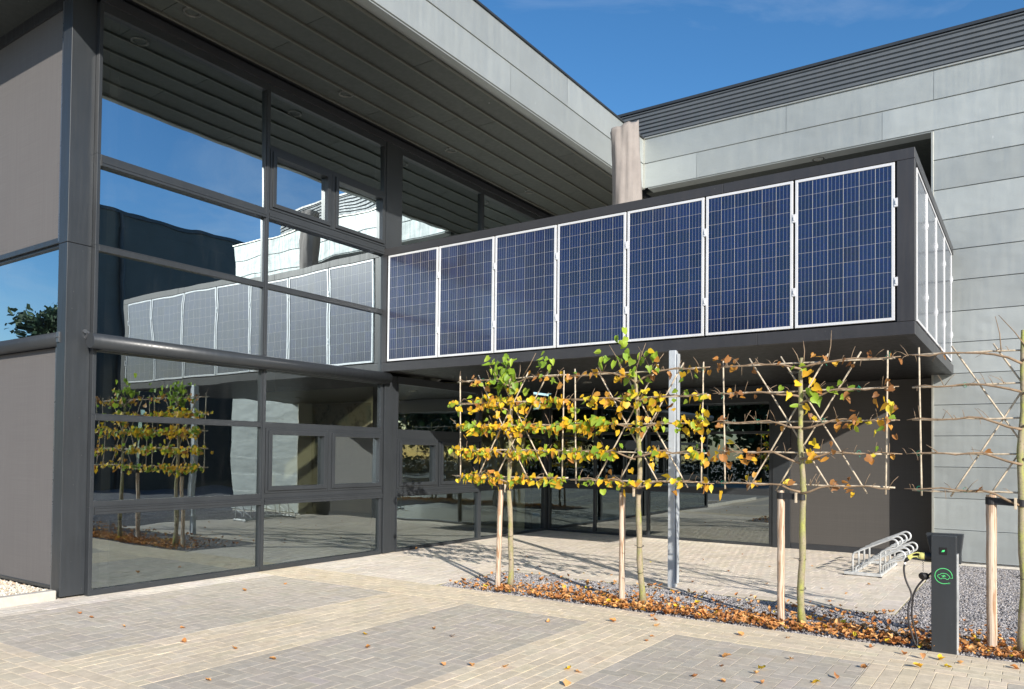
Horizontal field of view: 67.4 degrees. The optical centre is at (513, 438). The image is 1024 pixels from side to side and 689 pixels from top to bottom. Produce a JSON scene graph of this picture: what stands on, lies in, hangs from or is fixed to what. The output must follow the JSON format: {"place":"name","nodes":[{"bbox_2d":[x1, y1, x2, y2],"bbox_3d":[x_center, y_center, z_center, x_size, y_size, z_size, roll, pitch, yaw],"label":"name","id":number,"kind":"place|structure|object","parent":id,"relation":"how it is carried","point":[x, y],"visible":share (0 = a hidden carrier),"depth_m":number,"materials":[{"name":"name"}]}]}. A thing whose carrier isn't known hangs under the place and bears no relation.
{"place":"outdoors","nodes":[
{"label":"outdoors","id":0,"kind":"place"},
{"bbox_2d":[120,512,539,528],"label":"ground","id":1,"kind":"structure","parent":0,"point":[535,520],"depth_m":19.40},
{"bbox_2d":[0,0,931,596],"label":"office building","id":2,"kind":"structure","parent":1,"relation":"on","point":[210,210],"depth_m":10.76,"materials":[{"name":"grey glass"}]},
{"bbox_2d":[0,245,58,340],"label":"window","id":3,"kind":"structure","parent":2,"relation":"in","point":[28,282],"depth_m":8.91,"materials":[{"name":"clear glass"}]},
{"bbox_2d":[83,499,260,595],"bbox_3d":[-3.990,1.246,9.208,0.110,0.955,2.231,0,-1,34],"label":"window","id":4,"kind":"structure","parent":2,"relation":"in","point":[88,590],"depth_m":8.87,"materials":[{"name":"grey metal"}]},
{"bbox_2d":[86,414,261,506],"bbox_3d":[-3.980,0.269,9.229,0.110,1.000,2.231,0,-1,34],"label":"window","id":5,"kind":"structure","parent":2,"relation":"in","point":[92,418],"depth_m":8.96,"materials":[{"name":"grey metal"}]},
{"bbox_2d":[88,349,262,422],"bbox_3d":[-3.971,-0.584,9.247,0.110,0.705,2.231,0,-1,34],"label":"window","id":6,"kind":"structure","parent":2,"relation":"in","point":[92,353],"depth_m":8.85,"materials":[{"name":"grey metal"}]},
{"bbox_2d":[90,244,264,355],"bbox_3d":[-3.962,-1.506,9.266,0.110,1.140,2.231,0,-1,34],"label":"window","id":7,"kind":"structure","parent":2,"relation":"in","point":[133,295],"depth_m":9.11,"materials":[{"name":"clear glass"}]},
{"bbox_2d":[92,153,265,282],"bbox_3d":[-3.951,-2.575,9.289,0.110,1.000,2.231,0,-1,34],"label":"window","id":8,"kind":"structure","parent":2,"relation":"in","point":[132,214],"depth_m":9.13,"materials":[{"name":"clear glass"}]},
{"bbox_2d":[94,0,268,207],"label":"window","id":9,"kind":"structure","parent":2,"relation":"in","point":[165,105],"depth_m":9.16,"materials":[{"name":"clear glass"}]},
{"bbox_2d":[264,428,327,492],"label":"casement window","id":10,"kind":"structure","parent":2,"relation":"in","point":[322,485],"depth_m":10.60,"materials":[{"name":"grey metal"}]},
{"bbox_2d":[269,148,331,228],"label":"casement window","id":11,"kind":"structure","parent":2,"relation":"in","point":[299,189],"depth_m":10.69,"materials":[{"name":"clear glass"}]},
{"bbox_2d":[261,494,381,570],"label":"window","id":12,"kind":"structure","parent":2,"relation":"in","point":[378,501],"depth_m":11.41,"materials":[{"name":"grey metal"}]},
{"bbox_2d":[266,370,382,427],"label":"window","id":13,"kind":"structure","parent":2,"relation":"in","point":[379,386],"depth_m":11.96,"materials":[{"name":"grey metal"}]},
{"bbox_2d":[267,284,381,371],"bbox_3d":[-2.709,-1.454,11.117,0.110,1.140,2.239,0,-1,34],"label":"window","id":14,"kind":"structure","parent":2,"relation":"in","point":[302,326],"depth_m":11.03,"materials":[{"name":"clear glass"}]},
{"bbox_2d":[268,209,384,309],"bbox_3d":[-2.699,-2.524,11.139,0.110,1.000,2.239,0,-1,34],"label":"window","id":15,"kind":"structure","parent":2,"relation":"in","point":[302,260],"depth_m":11.05,"materials":[{"name":"clear glass"}]},
{"bbox_2d":[269,84,386,194],"bbox_3d":[-2.681,-4.313,11.177,0.110,0.940,2.239,0,-1,34],"label":"window","id":16,"kind":"structure","parent":2,"relation":"in","point":[301,130],"depth_m":11.09,"materials":[{"name":"clear glass"}]},
{"bbox_2d":[329,430,382,490],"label":"casement window","id":17,"kind":"structure","parent":2,"relation":"in","point":[355,460],"depth_m":11.54,"materials":[{"name":"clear glass"}]},
{"bbox_2d":[333,174,385,246],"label":"casement window","id":18,"kind":"structure","parent":2,"relation":"in","point":[359,211],"depth_m":11.62,"materials":[{"name":"clear glass"}]},
{"bbox_2d":[396,439,437,487],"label":"casement window","id":19,"kind":"structure","parent":2,"relation":"in","point":[433,482],"depth_m":12.65,"materials":[{"name":"grey metal"}]},
{"bbox_2d":[393,487,479,551],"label":"window","id":20,"kind":"structure","parent":2,"relation":"in","point":[476,498],"depth_m":13.51,"materials":[{"name":"grey metal"}]},
{"bbox_2d":[396,376,480,432],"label":"window","id":21,"kind":"structure","parent":2,"relation":"in","point":[421,404],"depth_m":13.02,"materials":[{"name":"clear glass"}]},
{"bbox_2d":[401,149,482,245],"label":"window","id":22,"kind":"structure","parent":2,"relation":"in","point":[436,203],"depth_m":13.10,"materials":[{"name":"clear glass"}]},
{"bbox_2d":[438,440,478,486],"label":"casement window","id":23,"kind":"structure","parent":2,"relation":"in","point":[441,443],"depth_m":13.33,"materials":[{"name":"grey metal"}]},
{"bbox_2d":[483,189,542,229],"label":"window","id":24,"kind":"structure","parent":2,"relation":"in","point":[497,211],"depth_m":14.73,"materials":[{"name":"clear glass"}]},
{"bbox_2d":[479,484,547,539],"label":"window","id":25,"kind":"structure","parent":2,"relation":"in","point":[543,490],"depth_m":15.63,"materials":[{"name":"grey metal"}]},
{"bbox_2d":[479,433,547,486],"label":"window","id":26,"kind":"structure","parent":2,"relation":"in","point":[543,439],"depth_m":15.88,"materials":[{"name":"grey metal"}]},
{"bbox_2d":[480,387,547,435],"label":"window","id":27,"kind":"structure","parent":2,"relation":"in","point":[544,412],"depth_m":15.35,"materials":[{"name":"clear glass"}]},
{"bbox_2d":[547,484,593,533],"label":"window","id":28,"kind":"structure","parent":2,"relation":"in","point":[570,508],"depth_m":15.73,"materials":[{"name":"clear glass"}]},
{"bbox_2d":[548,432,594,485],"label":"window","id":29,"kind":"structure","parent":2,"relation":"in","point":[554,467],"depth_m":15.77,"materials":[{"name":"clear glass"}]},
{"bbox_2d":[548,392,594,432],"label":"window","id":30,"kind":"structure","parent":2,"relation":"in","point":[554,415],"depth_m":15.76,"materials":[{"name":"clear glass"}]},
{"bbox_2d":[594,486,647,537],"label":"window","id":31,"kind":"structure","parent":2,"relation":"in","point":[606,507],"depth_m":15.18,"materials":[{"name":"clear glass"}]},
{"bbox_2d":[594,432,647,487],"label":"window","id":32,"kind":"structure","parent":2,"relation":"in","point":[607,438],"depth_m":15.13,"materials":[{"name":"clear glass"}]},
{"bbox_2d":[595,390,647,431],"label":"window","id":33,"kind":"structure","parent":2,"relation":"in","point":[609,412],"depth_m":15.17,"materials":[{"name":"clear glass"}]},
{"bbox_2d":[382,147,952,393],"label":"solar bridge","id":34,"kind":"structure","parent":2,"relation":"attached to","point":[856,253],"depth_m":9.43,"materials":[{"name":"glass"}]},
{"bbox_2d":[610,120,641,204],"bbox_3d":[1.665,-3.812,11.406,0.482,1.795,0.378,0,-1,34],"label":"parasol cover","id":35,"kind":"object","parent":34,"relation":"on","point":[626,165],"visible":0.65,"depth_m":11.27,"materials":[{"name":"fabric"}]},
{"bbox_2d":[647,488,769,546],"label":"window","id":36,"kind":"structure","parent":2,"relation":"in","point":[740,517],"depth_m":14.04,"materials":[{"name":"clear glass"}]},
{"bbox_2d":[648,431,769,491],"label":"window","id":37,"kind":"structure","parent":2,"relation":"in","point":[750,440],"depth_m":14.03,"materials":[{"name":"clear glass"}]},
{"bbox_2d":[648,385,770,431],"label":"window","id":38,"kind":"structure","parent":2,"relation":"in","point":[737,408],"depth_m":13.97,"materials":[{"name":"clear glass"}]},
{"bbox_2d":[618,8,1023,569],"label":"zinc hall","id":39,"kind":"structure","parent":1,"relation":"on","point":[947,103],"depth_m":11.67,"materials":[{"name":"metal"}]},
{"bbox_2d":[0,530,1023,688],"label":"pavement","id":40,"kind":"structure","parent":0,"point":[306,626],"depth_m":6.70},
{"bbox_2d":[0,590,55,607],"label":"kerb","id":41,"kind":"structure","parent":40,"relation":"on","point":[26,598],"depth_m":7.83,"materials":[{"name":"beige concrete"}]},
{"bbox_2d":[563,678,570,685],"bbox_3d":[0.360,1.660,5.223,0.051,0.043,0.052,0,-1,34],"label":"fallen leaf","id":42,"kind":"object","parent":40,"relation":"on","point":[566,682],"visible":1,"depth_m":5.23,"materials":[{"name":"orange plant"}]},
{"bbox_2d":[668,350,679,587],"bbox_3d":[1.922,0.363,9.240,0.112,2.842,0.090,0,-1,34],"label":"steel pole","id":43,"kind":"object","parent":40,"relation":"on","point":[673,507],"visible":0.93,"depth_m":9.20,"materials":[{"name":"silver metal"}]},
{"bbox_2d":[843,531,917,577],"bbox_3d":[5.145,1.585,10.740,0.730,0.526,1.523,0,-1,34],"label":"bicycle rack","id":44,"kind":"object","parent":40,"relation":"on","point":[898,546],"visible":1,"depth_m":10.46,"materials":[{"name":"metal"}]},
{"bbox_2d":[440,565,1023,663],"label":"gravel ground","id":45,"kind":"structure","parent":0,"point":[979,655],"depth_m":7.92,"materials":[{"name":"grey gravel"}]},
{"bbox_2d":[495,483,512,586],"bbox_3d":[-0.122,1.152,9.050,0.238,1.256,0.084,0,-2,39],"label":"tree stake","id":46,"kind":"object","parent":45,"relation":"on","point":[502,487],"visible":0.9,"depth_m":9.07,"materials":[{"name":"brown wood"}]},
{"bbox_2d":[447,351,579,587],"bbox_3d":[-0.090,0.383,8.989,1.796,2.757,0.432,0,-1,34],"label":"linden tree","id":47,"kind":"object","parent":45,"relation":"on","point":[507,377],"visible":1,"depth_m":8.97,"materials":[{"name":"yellow plant"}]},
{"bbox_2d":[457,370,569,482],"bbox_3d":[-0.049,-0.131,9.048,1.591,1.287,0.083,0,-1,34],"label":"bamboo lattice","id":48,"kind":"object","parent":47,"relation":"attached to","point":[514,425],"visible":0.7,"depth_m":9.01,"materials":[{"name":"wood"}]},
{"bbox_2d":[619,485,641,599],"bbox_3d":[1.230,1.140,8.207,0.100,1.271,0.369,1,-1,-27],"label":"tree stake","id":49,"kind":"object","parent":45,"relation":"on","point":[622,526],"visible":0.87,"depth_m":8.31,"materials":[{"name":"brown wood"}]},
{"bbox_2d":[556,327,722,604],"bbox_3d":[1.288,0.273,8.096,1.826,2.966,0.444,0,-1,34],"label":"linden tree","id":50,"kind":"object","parent":45,"relation":"on","point":[600,422],"visible":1,"depth_m":8.07,"materials":[{"name":"yellow plant"}]},
{"bbox_2d":[571,362,709,487],"bbox_3d":[1.293,-0.136,8.140,1.591,1.287,0.085,0,-1,34],"label":"bamboo lattice","id":51,"kind":"object","parent":50,"relation":"attached to","point":[625,423],"visible":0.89,"depth_m":8.12,"materials":[{"name":"wood"}]},
{"bbox_2d":[449,569,1023,660],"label":"leaf litter","id":52,"kind":"object","parent":45,"relation":"on","point":[768,621],"visible":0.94,"depth_m":7.38,"materials":[{"name":"brown plant"}]},
{"bbox_2d":[777,490,805,622],"bbox_3d":[2.598,1.130,7.214,0.269,1.276,0.086,0,-2,41],"label":"tree stake","id":53,"kind":"object","parent":45,"relation":"on","point":[782,495],"visible":0.98,"depth_m":7.25,"materials":[{"name":"brown wood"}]},
{"bbox_2d":[712,330,902,622],"bbox_3d":[2.657,0.375,7.167,1.738,2.751,0.346,0,-1,34],"label":"linden tree","id":54,"kind":"object","parent":45,"relation":"on","point":[888,407],"visible":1,"depth_m":7.12,"materials":[{"name":"yellow plant"}]},
{"bbox_2d":[718,350,894,494],"bbox_3d":[2.688,-0.142,7.198,1.591,1.287,0.088,0,-1,34],"label":"bamboo lattice","id":55,"kind":"object","parent":54,"relation":"attached to","point":[820,420],"visible":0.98,"depth_m":7.17,"materials":[{"name":"wood"}]},
{"bbox_2d":[925,532,963,654],"bbox_3d":[3.526,1.275,6.297,0.272,0.985,0.208,0,-1,34],"label":"charging post","id":56,"kind":"object","parent":45,"relation":"on","point":[944,555],"visible":0.99,"depth_m":6.21,"materials":[{"name":"grey metal"}]},
{"bbox_2d":[903,552,930,646],"bbox_3d":[3.345,1.335,6.359,0.229,0.782,0.078,0,-1,34],"label":"charging cable","id":57,"kind":"object","parent":56,"relation":"attached to","point":[923,576],"visible":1,"depth_m":6.38,"materials":[{"name":"rubber"}]},
{"bbox_2d":[896,316,1023,653],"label":"linden tree","id":58,"kind":"object","parent":45,"relation":"on","point":[1019,463],"visible":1,"depth_m":6.21,"materials":[{"name":"brown plant"}]},
{"bbox_2d":[912,343,1019,496],"bbox_3d":[4.116,-0.148,6.229,1.591,1.287,0.084,0,-1,34],"label":"bamboo lattice","id":59,"kind":"object","parent":58,"relation":"attached to","point":[1004,417],"visible":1,"depth_m":6.41,"materials":[{"name":"wood"}]},
{"bbox_2d":[985,495,1023,650],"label":"tree stake","id":60,"kind":"object","parent":45,"relation":"on","point":[992,502],"visible":0.96,"depth_m":6.33,"materials":[{"name":"brown wood"}]},
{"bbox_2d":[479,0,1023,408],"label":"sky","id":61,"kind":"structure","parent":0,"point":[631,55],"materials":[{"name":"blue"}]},
{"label":"pebble ground","id":62,"kind":"structure","parent":0,"visible":0},
{"bbox_2d":[0,579,48,595],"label":"pebbles","id":63,"kind":"object","parent":62,"relation":"on","point":[7,586],"visible":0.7,"depth_m":8.41,"materials":[{"name":"gravel"}]}
]}

